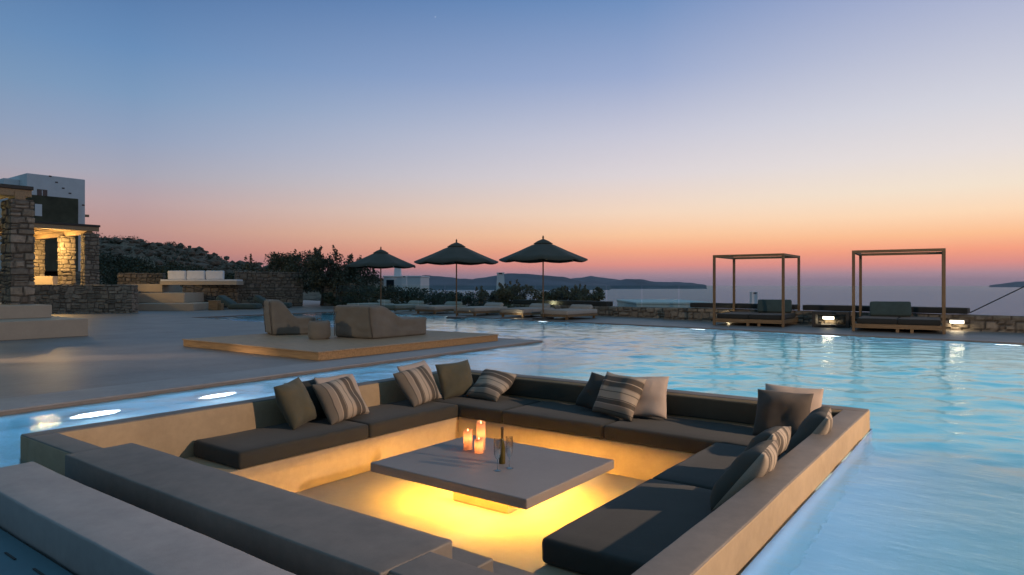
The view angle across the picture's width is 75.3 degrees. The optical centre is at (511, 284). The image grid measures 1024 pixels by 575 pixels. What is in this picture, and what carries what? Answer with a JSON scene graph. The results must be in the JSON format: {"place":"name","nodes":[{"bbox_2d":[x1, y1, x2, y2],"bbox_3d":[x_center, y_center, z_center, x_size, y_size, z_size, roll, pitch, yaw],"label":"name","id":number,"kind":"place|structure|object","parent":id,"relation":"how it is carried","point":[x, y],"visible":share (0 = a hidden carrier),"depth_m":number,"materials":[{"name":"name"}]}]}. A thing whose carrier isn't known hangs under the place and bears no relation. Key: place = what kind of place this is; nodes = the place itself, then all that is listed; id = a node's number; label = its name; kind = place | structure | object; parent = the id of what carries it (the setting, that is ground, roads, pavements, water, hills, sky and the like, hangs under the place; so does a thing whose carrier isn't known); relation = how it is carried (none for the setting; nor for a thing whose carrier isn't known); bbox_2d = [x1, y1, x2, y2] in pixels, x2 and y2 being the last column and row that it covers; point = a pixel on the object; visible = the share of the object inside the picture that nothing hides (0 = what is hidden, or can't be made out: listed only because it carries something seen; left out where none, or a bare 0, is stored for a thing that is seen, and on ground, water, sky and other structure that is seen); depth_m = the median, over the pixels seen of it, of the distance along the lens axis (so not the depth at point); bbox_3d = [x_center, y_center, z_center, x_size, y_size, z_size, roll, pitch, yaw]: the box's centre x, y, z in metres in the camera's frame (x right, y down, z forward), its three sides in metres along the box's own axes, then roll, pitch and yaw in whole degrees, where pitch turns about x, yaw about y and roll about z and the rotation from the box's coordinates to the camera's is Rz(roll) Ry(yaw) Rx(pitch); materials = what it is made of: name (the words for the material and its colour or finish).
{"place":"outdoors","nodes":[
{"label":"outdoors","id":0,"kind":"place"},
{"bbox_2d":[0,529,72,574],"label":"swimming pool","id":1,"kind":"structure","parent":0,"point":[27,560],"depth_m":3.17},
{"bbox_2d":[0,238,383,300],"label":"rocky hill","id":2,"kind":"structure","parent":0,"point":[314,296],"depth_m":93.17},
{"bbox_2d":[0,173,88,271],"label":"villa","id":3,"kind":"object","parent":2,"relation":"on","point":[58,199],"visible":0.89,"depth_m":72.30,"materials":[{"name":"concrete"}]},
{"bbox_2d":[92,232,381,291],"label":"scrub","id":4,"kind":"object","parent":2,"relation":"on","point":[170,244],"visible":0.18,"depth_m":101.95,"materials":[{"name":"green plant"}]},
{"bbox_2d":[92,233,383,291],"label":"boulders","id":5,"kind":"object","parent":2,"relation":"on","point":[196,252],"visible":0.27,"depth_m":101.98,"materials":[{"name":"stone"}]},
{"bbox_2d":[0,307,541,415],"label":"deck","id":6,"kind":"structure","parent":0,"point":[112,349],"depth_m":12.03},
{"bbox_2d":[0,316,87,340],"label":"terrace step","id":7,"kind":"object","parent":6,"relation":"on","point":[34,328],"visible":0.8,"depth_m":16.11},
{"bbox_2d":[0,303,51,318],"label":"terrace step","id":8,"kind":"object","parent":7,"relation":"on","point":[19,311],"visible":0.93,"depth_m":16.95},
{"bbox_2d":[0,199,34,304],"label":"stone pillar","id":9,"kind":"structure","parent":8,"relation":"on","point":[17,245],"depth_m":17.79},
{"bbox_2d":[0,183,33,199],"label":"pergola roof","id":10,"kind":"structure","parent":9,"relation":"on","point":[9,191],"depth_m":17.72,"materials":[{"name":"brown wood"}]},
{"bbox_2d":[0,284,138,312],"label":"stone wall","id":11,"kind":"structure","parent":6,"relation":"on","point":[91,298],"depth_m":30.37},
{"bbox_2d":[117,273,165,292],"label":"stone wall","id":12,"kind":"structure","parent":6,"relation":"on","point":[138,278],"depth_m":39.57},
{"bbox_2d":[126,284,179,291],"bbox_3d":[-20.608,0.178,38.200,2.030,0.444,2.000,0,0,0],"label":"garden step","id":13,"kind":"object","parent":6,"relation":"on","point":[156,288],"visible":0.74,"depth_m":37.20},
{"bbox_2d":[138,302,207,310],"bbox_3d":[-17.447,1.123,34.700,3.072,0.355,3.000,0,0,0],"label":"garden step","id":14,"kind":"object","parent":6,"relation":"on","point":[191,306],"visible":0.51,"depth_m":33.20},
{"bbox_2d":[138,293,203,302],"bbox_3d":[-18.535,0.687,35.900,2.725,0.506,2.200,0,0,0],"label":"garden step","id":15,"kind":"object","parent":14,"relation":"on","point":[168,297],"visible":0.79,"depth_m":34.80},
{"bbox_2d":[183,285,238,307],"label":"stone wall","id":16,"kind":"structure","parent":6,"relation":"on","point":[211,292],"depth_m":37.42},
{"bbox_2d":[160,271,243,284],"bbox_3d":[-17.479,-0.400,37.475,4.283,0.815,0.950,0,0,0],"label":"garden bench","id":17,"kind":"object","parent":16,"relation":"on","point":[199,277],"visible":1,"depth_m":37.38,"materials":[{"name":"white fabric"}]},
{"bbox_2d":[208,300,220,309],"bbox_3d":[-15.226,1.051,34.010,0.461,0.498,0.420,0,0,0],"label":"cube table","id":18,"kind":"object","parent":6,"relation":"on","point":[212,304],"visible":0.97,"depth_m":33.80,"materials":[{"name":"brown wood"}]},
{"bbox_2d":[216,295,261,308],"bbox_3d":[-14.589,0.930,35.512,2.180,0.731,0.914,0,0,0],"label":"padded sunbed","id":19,"kind":"object","parent":6,"relation":"on","point":[228,302],"visible":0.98,"depth_m":35.08,"materials":[{"name":"teal fabric"}]},
{"bbox_2d":[0,339,540,411],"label":"pool coping","id":20,"kind":"object","parent":6,"relation":"on","point":[25,402],"visible":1,"depth_m":9.03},
{"bbox_2d":[253,295,291,307],"bbox_3d":[-13.459,0.942,37.370,1.953,0.707,0.914,0,0,-6],"label":"padded sunbed","id":21,"kind":"object","parent":6,"relation":"on","point":[258,298],"visible":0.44,"depth_m":37.00,"materials":[{"name":"teal fabric"}]},
{"bbox_2d":[182,329,498,360],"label":"wooden platform","id":22,"kind":"structure","parent":6,"relation":"on","point":[301,346],"depth_m":13.18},
{"bbox_2d":[263,299,315,334],"bbox_3d":[-5.207,0.745,15.559,1.068,0.811,0.904,0,0,-30],"label":"beanbag chair","id":23,"kind":"object","parent":22,"relation":"on","point":[280,318],"visible":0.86,"depth_m":15.11,"materials":[{"name":"fabric"}]},
{"bbox_2d":[308,318,330,339],"bbox_3d":[-4.087,0.931,14.091,0.470,0.458,0.470,0,0,36],"label":"pouf","id":24,"kind":"object","parent":22,"relation":"on","point":[318,329],"visible":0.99,"depth_m":13.90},
{"bbox_2d":[334,305,426,338],"bbox_3d":[-2.942,0.795,14.948,1.224,0.711,1.815,0,0,34],"label":"beanbag chair","id":25,"kind":"object","parent":22,"relation":"on","point":[366,321],"visible":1,"depth_m":14.28,"materials":[{"name":"fabric"}]},
{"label":"upper terrace","id":26,"kind":"structure","parent":6,"relation":"on","visible":0},
{"bbox_2d":[33,239,44,275],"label":"stone pillar","id":27,"kind":"structure","parent":26,"relation":"on","point":[39,261],"depth_m":35.12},
{"bbox_2d":[34,276,57,284],"bbox_3d":[-24.159,-0.204,34.650,1.014,0.484,0.900,0,0,0],"label":"bench sofa","id":28,"kind":"object","parent":26,"relation":"on","point":[45,280],"visible":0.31,"depth_m":34.20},
{"bbox_2d":[57,236,75,284],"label":"stone pillar","id":29,"kind":"structure","parent":26,"relation":"on","point":[66,249],"depth_m":32.52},
{"bbox_2d":[0,221,99,239],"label":"pergola roof","id":30,"kind":"structure","parent":29,"relation":"on","point":[44,230],"depth_m":31.06,"materials":[{"name":"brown wood"}]},
{"bbox_2d":[80,233,99,284],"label":"stone pillar","id":31,"kind":"structure","parent":26,"relation":"on","point":[89,261],"depth_m":31.01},
{"bbox_2d":[98,250,234,286],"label":"hedge","id":32,"kind":"object","parent":26,"relation":"on","point":[138,265],"visible":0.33,"depth_m":45.81,"materials":[{"name":"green plant"}]},
{"bbox_2d":[496,272,504,290],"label":"chimney","id":33,"kind":"object","parent":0,"point":[500,277],"visible":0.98,"depth_m":59.66,"materials":[{"name":"white concrete"}]},
{"bbox_2d":[0,312,1023,574],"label":"pool water","id":34,"kind":"structure","parent":0,"point":[926,478],"depth_m":7.15,"materials":[{"name":"liquid"}]},
{"bbox_2d":[0,0,1023,285],"label":"sky","id":35,"kind":"structure","parent":0,"point":[650,140],"materials":[{"name":"blue"}]},
{"bbox_2d":[572,276,617,283],"bbox_3d":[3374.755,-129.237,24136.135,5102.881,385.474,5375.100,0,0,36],"label":"distant mountain","id":36,"kind":"structure","parent":0,"point":[596,280],"depth_m":23623.07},
{"bbox_2d":[601,279,706,288],"bbox_3d":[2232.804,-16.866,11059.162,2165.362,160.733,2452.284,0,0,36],"label":"island","id":37,"kind":"structure","parent":0,"point":[633,284],"depth_m":10630.80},
{"bbox_2d":[290,300,1023,344],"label":"deck","id":38,"kind":"structure","parent":0,"point":[988,337],"depth_m":20.19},
{"bbox_2d":[240,251,290,271],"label":"olive tree","id":39,"kind":"object","parent":38,"relation":"on","point":[247,266],"visible":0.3,"depth_m":45.28,"materials":[{"name":"green plant"}]},
{"bbox_2d":[234,271,302,306],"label":"stone wall","id":40,"kind":"structure","parent":38,"relation":"on","point":[281,286],"depth_m":39.15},
{"bbox_2d":[269,249,324,290],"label":"olive tree","id":41,"kind":"object","parent":38,"relation":"on","point":[297,259],"visible":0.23,"depth_m":45.32,"materials":[{"name":"green plant"}]},
{"bbox_2d":[282,245,365,305],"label":"olive tree","id":42,"kind":"object","parent":38,"relation":"on","point":[316,262],"visible":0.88,"depth_m":40.57,"materials":[{"name":"green plant"}]},
{"bbox_2d":[319,291,354,305],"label":"shrub","id":43,"kind":"object","parent":38,"relation":"on","point":[329,298],"visible":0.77,"depth_m":36.65,"materials":[{"name":"green plant"}]},
{"bbox_2d":[324,283,354,305],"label":"stone wall","id":44,"kind":"structure","parent":38,"relation":"on","point":[326,289],"depth_m":40.72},
{"bbox_2d":[332,254,379,299],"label":"olive tree","id":45,"kind":"object","parent":38,"relation":"on","point":[371,276],"visible":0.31,"depth_m":45.59,"materials":[{"name":"green plant"}]},
{"bbox_2d":[341,295,399,304],"bbox_3d":[-7.470,1.117,35.856,2.727,1.207,3.501,0,0,-28],"label":"shrub","id":46,"kind":"object","parent":38,"relation":"on","point":[374,300],"visible":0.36,"depth_m":35.33,"materials":[{"name":"green plant"}]},
{"bbox_2d":[347,299,393,305],"bbox_3d":[-7.253,1.038,34.073,1.275,0.524,2.066,0,0,42],"label":"sun lounger","id":47,"kind":"object","parent":38,"relation":"on","point":[385,302],"visible":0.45,"depth_m":33.62,"materials":[{"name":"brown wood"}]},
{"bbox_2d":[346,247,414,305],"bbox_3d":[-5.728,-0.184,29.000,2.970,2.968,2.970,0,0,33],"label":"parasol","id":48,"kind":"object","parent":38,"relation":"on","point":[380,259],"visible":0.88,"depth_m":28.29,"materials":[{"name":"fabric"}]},
{"bbox_2d":[379,300,426,310],"bbox_3d":[-5.265,1.038,32.138,1.275,0.524,2.066,0,0,40],"label":"sun lounger","id":49,"kind":"object","parent":38,"relation":"on","point":[411,305],"visible":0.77,"depth_m":31.58,"materials":[{"name":"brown wood"}]},
{"bbox_2d":[336,283,498,305],"bbox_3d":[-5.788,0.747,40.027,10.391,1.707,5.108,0,0,2],"label":"hedge","id":50,"kind":"object","parent":38,"relation":"on","point":[370,292],"visible":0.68,"depth_m":38.78,"materials":[{"name":"green plant"}]},
{"bbox_2d":[399,293,444,304],"bbox_3d":[-4.978,1.105,37.137,2.720,1.230,3.252,0,0,-10],"label":"shrub","id":51,"kind":"object","parent":38,"relation":"on","point":[434,298],"visible":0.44,"depth_m":36.57,"materials":[{"name":"green plant"}]},
{"bbox_2d":[415,301,465,313],"bbox_3d":[-3.246,1.038,30.418,1.274,0.524,2.066,0,0,39],"label":"sun lounger","id":52,"kind":"object","parent":38,"relation":"on","point":[448,306],"visible":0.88,"depth_m":29.86,"materials":[{"name":"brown wood"}]},
{"bbox_2d":[414,239,497,318],"bbox_3d":[-2.141,-0.230,25.600,3.062,3.060,3.062,0,0,17],"label":"parasol","id":53,"kind":"object","parent":38,"relation":"on","point":[456,252],"visible":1,"depth_m":24.96,"materials":[{"name":"fabric"}]},
{"bbox_2d":[435,296,493,306],"bbox_3d":[-2.364,1.157,36.905,3.228,1.126,3.171,0,0,36],"label":"shrub","id":54,"kind":"object","parent":38,"relation":"on","point":[464,302],"visible":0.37,"depth_m":37.54,"materials":[{"name":"green plant"}]},
{"bbox_2d":[454,302,507,315],"bbox_3d":[-1.332,1.038,28.598,1.275,0.524,2.066,0,0,41],"label":"sun lounger","id":55,"kind":"object","parent":38,"relation":"on","point":[490,307],"visible":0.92,"depth_m":28.05,"materials":[{"name":"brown wood"}]},
{"bbox_2d":[476,282,525,307],"bbox_3d":[-0.459,0.891,34.037,2.342,2.060,2.783,0,0,36],"label":"shrub","id":56,"kind":"object","parent":38,"relation":"on","point":[501,292],"visible":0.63,"depth_m":33.37,"materials":[{"name":"green plant"}]},
{"bbox_2d":[511,304,529,307],"bbox_3d":[2.251,1.098,29.503,5.674,0.404,0.631,0,0,41],"label":"stone bench","id":57,"kind":"object","parent":38,"relation":"on","point":[519,305],"visible":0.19,"depth_m":30.85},
{"bbox_2d":[513,300,612,305],"bbox_3d":[2.161,0.796,29.580,5.166,0.216,0.547,0,0,41],"label":"bench pad","id":58,"kind":"object","parent":57,"relation":"on","point":[571,302],"visible":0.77,"depth_m":29.14,"materials":[{"name":"fabric"}]},
{"bbox_2d":[497,279,550,301],"bbox_3d":[0.781,0.809,34.413,2.870,2.224,3.018,0,0,36],"label":"shrub","id":59,"kind":"object","parent":38,"relation":"on","point":[517,289],"visible":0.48,"depth_m":33.73,"materials":[{"name":"green plant"}]},
{"bbox_2d":[499,303,554,317],"bbox_3d":[0.634,1.038,27.102,1.274,0.524,2.066,0,0,40],"label":"sun lounger","id":60,"kind":"object","parent":38,"relation":"on","point":[534,309],"visible":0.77,"depth_m":26.48,"materials":[{"name":"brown wood"}]},
{"bbox_2d":[499,236,587,319],"bbox_3d":[1.171,-0.276,25.000,3.154,3.152,3.154,0,0,27],"label":"parasol","id":61,"kind":"object","parent":38,"relation":"on","point":[542,250],"visible":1,"depth_m":24.43,"materials":[{"name":"fabric"}]},
{"bbox_2d":[540,304,596,319],"bbox_3d":[2.210,1.038,25.586,1.274,0.524,2.066,0,0,39],"label":"sun lounger","id":62,"kind":"object","parent":38,"relation":"on","point":[576,310],"visible":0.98,"depth_m":25.07,"materials":[{"name":"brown wood"}]},
{"bbox_2d":[550,305,663,317],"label":"stone wall","id":63,"kind":"structure","parent":38,"relation":"on","point":[641,312],"depth_m":26.78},
{"bbox_2d":[749,292,757,303],"bbox_3d":[10.015,0.855,27.500,0.310,1.122,0.310,0,0,0],"label":"chimney","id":64,"kind":"object","parent":38,"relation":"on","point":[753,297],"visible":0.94,"depth_m":27.38,"materials":[{"name":"white concrete"}]},
{"bbox_2d":[713,253,799,326],"bbox_3d":[8.021,0.170,21.742,2.200,2.260,2.150,0,0,35],"label":"canopy daybed","id":65,"kind":"object","parent":38,"relation":"on","point":[773,311],"visible":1,"depth_m":21.47,"materials":[{"name":"brown wood"}]},
{"bbox_2d":[812,311,850,327],"bbox_3d":[9.875,1.060,20.527,1.020,0.480,0.700,0,0,31],"label":"side table","id":66,"kind":"object","parent":38,"relation":"on","point":[815,323],"visible":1,"depth_m":20.35,"materials":[{"name":"brown wood"}]},
{"bbox_2d":[663,307,1023,332],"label":"stone wall","id":67,"kind":"structure","parent":38,"relation":"on","point":[995,323],"depth_m":19.66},
{"bbox_2d":[690,303,796,309],"bbox_3d":[8.086,0.741,23.302,3.719,0.186,0.548,0,0,41],"label":"bench pad","id":68,"kind":"object","parent":67,"relation":"on","point":[730,305],"visible":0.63,"depth_m":23.34,"materials":[{"name":"black fabric"}]},
{"bbox_2d":[803,305,969,313],"bbox_3d":[11.352,0.740,20.426,4.488,0.186,0.547,0,0,41],"label":"bench pad","id":69,"kind":"object","parent":67,"relation":"on","point":[956,310],"visible":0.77,"depth_m":19.96,"materials":[{"name":"black fabric"}]},
{"bbox_2d":[970,286,1023,312],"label":"guy cable","id":70,"kind":"object","parent":67,"relation":"attached to","point":[996,299],"visible":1,"depth_m":19.27,"materials":[{"name":"metal"}]},
{"bbox_2d":[852,248,945,333],"bbox_3d":[11.022,0.170,18.908,2.200,2.260,2.150,0,0,32],"label":"canopy daybed","id":71,"kind":"object","parent":38,"relation":"on","point":[896,315],"visible":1,"depth_m":18.49,"materials":[{"name":"brown wood"}]},
{"bbox_2d":[429,286,1023,315],"bbox_3d":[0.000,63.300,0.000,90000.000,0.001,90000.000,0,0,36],"label":"sea","id":72,"kind":"structure","parent":0,"point":[972,298],"depth_m":3907.70,"materials":[{"name":"liquid"}]},
{"bbox_2d":[422,273,609,289],"bbox_3d":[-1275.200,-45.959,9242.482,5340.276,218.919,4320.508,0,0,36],"label":"headland","id":73,"kind":"structure","parent":72,"relation":"on","point":[486,283],"depth_m":8589.09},
{"bbox_2d":[989,281,1023,286],"bbox_3d":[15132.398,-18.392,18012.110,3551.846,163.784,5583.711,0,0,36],"label":"distant isle","id":74,"kind":"structure","parent":72,"relation":"on","point":[1016,284],"depth_m":17401.61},
{"bbox_3d":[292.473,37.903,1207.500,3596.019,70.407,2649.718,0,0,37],"label":"terrain","id":75,"kind":"structure","parent":0,"visible":0},
{"bbox_2d":[383,276,429,302],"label":"white house","id":76,"kind":"structure","parent":75,"relation":"on","point":[421,282],"depth_m":48.00,"materials":[{"name":"clear concrete"}]},
{"bbox_2d":[540,285,580,299],"bbox_3d":[2.247,0.963,34.205,2.772,1.915,2.228,0,0,36],"label":"shrub","id":77,"kind":"object","parent":75,"relation":"on","point":[561,293],"visible":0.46,"depth_m":33.32,"materials":[{"name":"green plant"}]},
{"bbox_2d":[563,284,605,300],"bbox_3d":[3.631,0.917,34.631,2.364,2.008,2.401,0,0,-31],"label":"shrub","id":78,"kind":"object","parent":75,"relation":"on","point":[598,294],"visible":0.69,"depth_m":34.00,"materials":[{"name":"green plant"}]},
{"bbox_2d":[616,299,710,307],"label":"flat roof","id":79,"kind":"structure","parent":75,"relation":"on","point":[679,303],"depth_m":33.40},
{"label":"pool basin","id":80,"kind":"structure","parent":75,"relation":"on","visible":0},
{"bbox_2d":[0,462,296,574],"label":"parapet","id":81,"kind":"structure","parent":80,"relation":"on","point":[76,527],"depth_m":3.14,"materials":[{"name":"concrete"}]},
{"bbox_2d":[20,370,869,574],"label":"sunken lounge","id":82,"kind":"object","parent":80,"relation":"in","point":[343,509],"visible":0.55,"depth_m":4.65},
{"bbox_2d":[194,418,367,468],"bbox_3d":[-2.160,1.473,6.344,0.755,0.165,1.426,0,0,36],"label":"seat cushion","id":83,"kind":"object","parent":82,"relation":"on","point":[249,448],"visible":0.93,"depth_m":6.04,"materials":[{"name":"grey fabric"}]},
{"bbox_2d":[274,377,316,429],"bbox_3d":[-2.125,1.163,6.548,0.219,0.460,0.400,-26,-2,20],"label":"throw pillow","id":84,"kind":"object","parent":83,"relation":"on","point":[295,404],"visible":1,"depth_m":6.42,"materials":[{"name":"grey fabric"}]},
{"bbox_2d":[284,379,326,418],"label":"throw pillow","id":85,"kind":"object","parent":83,"relation":"on","point":[320,413],"visible":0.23,"depth_m":6.87,"materials":[{"name":"grey fabric"}]},
{"bbox_2d":[311,375,369,424],"bbox_3d":[-1.774,1.189,6.900,0.228,0.470,0.550,-39,-16,26],"label":"throw pillow","id":86,"kind":"object","parent":83,"relation":"on","point":[340,399],"visible":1,"depth_m":6.76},
{"bbox_2d":[346,399,457,437],"bbox_3d":[-1.327,1.474,7.469,0.757,0.165,1.365,0,0,36],"label":"seat cushion","id":87,"kind":"object","parent":82,"relation":"on","point":[382,419],"visible":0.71,"depth_m":7.26,"materials":[{"name":"grey fabric"}]},
{"bbox_2d":[314,374,368,413],"bbox_3d":[-1.805,1.180,7.048,0.201,0.490,0.550,-35,-20,27],"label":"throw pillow","id":88,"kind":"object","parent":87,"relation":"on","point":[322,380],"visible":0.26,"depth_m":7.03,"materials":[{"name":"beige fabric"}]},
{"bbox_2d":[393,365,441,406],"bbox_3d":[-1.104,1.192,7.846,0.191,0.470,0.550,-40,-16,26],"label":"throw pillow","id":89,"kind":"object","parent":87,"relation":"on","point":[417,386],"visible":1,"depth_m":7.72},
{"bbox_2d":[397,360,441,395],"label":"throw pillow","id":90,"kind":"object","parent":87,"relation":"on","point":[410,366],"visible":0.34,"depth_m":8.03,"materials":[{"name":"beige fabric"}]},
{"bbox_2d":[432,393,540,422],"bbox_3d":[-0.432,1.475,8.150,1.383,0.164,0.826,0,0,36],"label":"seat cushion","id":91,"kind":"object","parent":82,"relation":"on","point":[479,409],"visible":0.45,"depth_m":7.75,"materials":[{"name":"grey fabric"}]},
{"bbox_2d":[435,360,473,398],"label":"throw pillow","id":92,"kind":"object","parent":91,"relation":"on","point":[455,379],"visible":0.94,"depth_m":8.19,"materials":[{"name":"grey fabric"}]},
{"bbox_2d":[466,369,515,401],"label":"throw pillow","id":93,"kind":"object","parent":91,"relation":"on","point":[491,385],"visible":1,"depth_m":8.10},
{"bbox_2d":[371,435,613,513],"bbox_3d":[-0.165,1.716,5.838,1.670,0.333,1.350,0,0,36],"label":"table","id":94,"kind":"object","parent":82,"relation":"on","point":[535,475],"visible":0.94,"depth_m":5.59,"materials":[{"name":"white"}]},
{"bbox_2d":[463,428,471,449],"bbox_3d":[-0.415,1.451,6.252,0.084,0.196,0.084,0,0,36],"label":"candle","id":95,"kind":"object","parent":94,"relation":"on","point":[467,438],"visible":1,"depth_m":6.21,"materials":[{"name":"wax"}]},
{"bbox_2d":[474,437,482,453],"bbox_3d":[-0.305,1.476,6.120,0.084,0.147,0.084,0,0,36],"label":"candle","id":96,"kind":"object","parent":94,"relation":"on","point":[478,445],"visible":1,"depth_m":6.08,"materials":[{"name":"wax"}]},
{"bbox_2d":[476,420,484,449],"bbox_3d":[-0.292,1.413,6.237,0.084,0.273,0.084,0,0,36],"label":"candle","id":97,"kind":"object","parent":94,"relation":"on","point":[480,428],"visible":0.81,"depth_m":6.20,"materials":[{"name":"wax"}]},
{"bbox_2d":[499,427,504,463],"bbox_3d":[-0.085,1.391,5.756,0.056,0.317,0.056,0,0,36],"label":"bottle","id":98,"kind":"object","parent":94,"relation":"on","point":[502,459],"visible":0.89,"depth_m":5.74,"materials":[{"name":"green glass"}]},
{"bbox_2d":[503,401,621,438],"bbox_3d":[0.641,1.475,7.357,1.275,0.164,0.827,0,0,36],"label":"seat cushion","id":99,"kind":"object","parent":82,"relation":"on","point":[565,418],"visible":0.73,"depth_m":7.10,"materials":[{"name":"grey fabric"}]},
{"bbox_2d":[576,372,604,408],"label":"throw pillow","id":100,"kind":"object","parent":99,"relation":"on","point":[587,396],"visible":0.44,"depth_m":7.37,"materials":[{"name":"grey fabric"}]},
{"bbox_2d":[542,479,713,574],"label":"seat cushion","id":101,"kind":"object","parent":82,"relation":"on","point":[632,530],"visible":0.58,"depth_m":3.79,"materials":[{"name":"grey fabric"}]},
{"bbox_2d":[710,440,778,510],"bbox_3d":[1.475,1.196,4.186,0.210,0.490,0.500,41,18,25],"label":"throw pillow","id":102,"kind":"object","parent":101,"relation":"on","point":[745,468],"visible":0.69,"depth_m":4.01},
{"bbox_2d":[472,374,839,424],"bbox_3d":[1.137,1.278,7.496,4.681,0.212,0.034,0,0,36],"label":"backrest pad","id":103,"kind":"object","parent":82,"relation":"attached to","point":[726,410],"visible":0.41,"depth_m":7.00,"materials":[{"name":"fabric"}]},
{"bbox_2d":[604,416,785,453],"bbox_3d":[1.968,1.474,6.375,2.016,0.166,0.827,0,0,36],"label":"seat cushion","id":104,"kind":"object","parent":82,"relation":"on","point":[685,435],"visible":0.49,"depth_m":6.38,"materials":[{"name":"grey fabric"}]},
{"bbox_2d":[592,372,645,421],"bbox_3d":[1.128,1.173,7.024,0.500,0.480,0.216,6,-26,43],"label":"throw pillow","id":105,"kind":"object","parent":104,"relation":"on","point":[618,396],"visible":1,"depth_m":6.92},
{"bbox_2d":[633,377,668,418],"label":"throw pillow","id":106,"kind":"object","parent":104,"relation":"on","point":[652,402],"visible":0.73,"depth_m":6.90,"materials":[{"name":"beige fabric"}]},
{"bbox_2d":[752,389,813,438],"bbox_3d":[2.471,1.186,6.075,0.500,0.450,0.234,-1,-25,38],"label":"throw pillow","id":107,"kind":"object","parent":104,"relation":"on","point":[777,408],"visible":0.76,"depth_m":6.02,"materials":[{"name":"fabric"}]},
{"bbox_2d":[765,383,823,412],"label":"throw pillow","id":108,"kind":"object","parent":104,"relation":"on","point":[816,403],"visible":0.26,"depth_m":6.12,"materials":[{"name":"beige fabric"}]},
{"bbox_2d":[652,443,785,489],"bbox_3d":[1.766,1.474,5.144,0.876,0.166,1.364,0,0,36],"label":"seat cushion","id":109,"kind":"object","parent":82,"relation":"on","point":[707,467],"visible":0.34,"depth_m":5.09,"materials":[{"name":"grey fabric"}]},
{"bbox_2d":[744,426,790,456],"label":"throw pillow","id":110,"kind":"object","parent":109,"relation":"on","point":[781,435],"visible":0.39,"depth_m":4.55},
{"bbox_2d":[786,406,832,453],"bbox_3d":[2.391,1.204,5.318,0.217,0.480,0.480,40,18,23],"label":"throw pillow","id":111,"kind":"object","parent":109,"relation":"on","point":[818,421],"visible":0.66,"depth_m":5.17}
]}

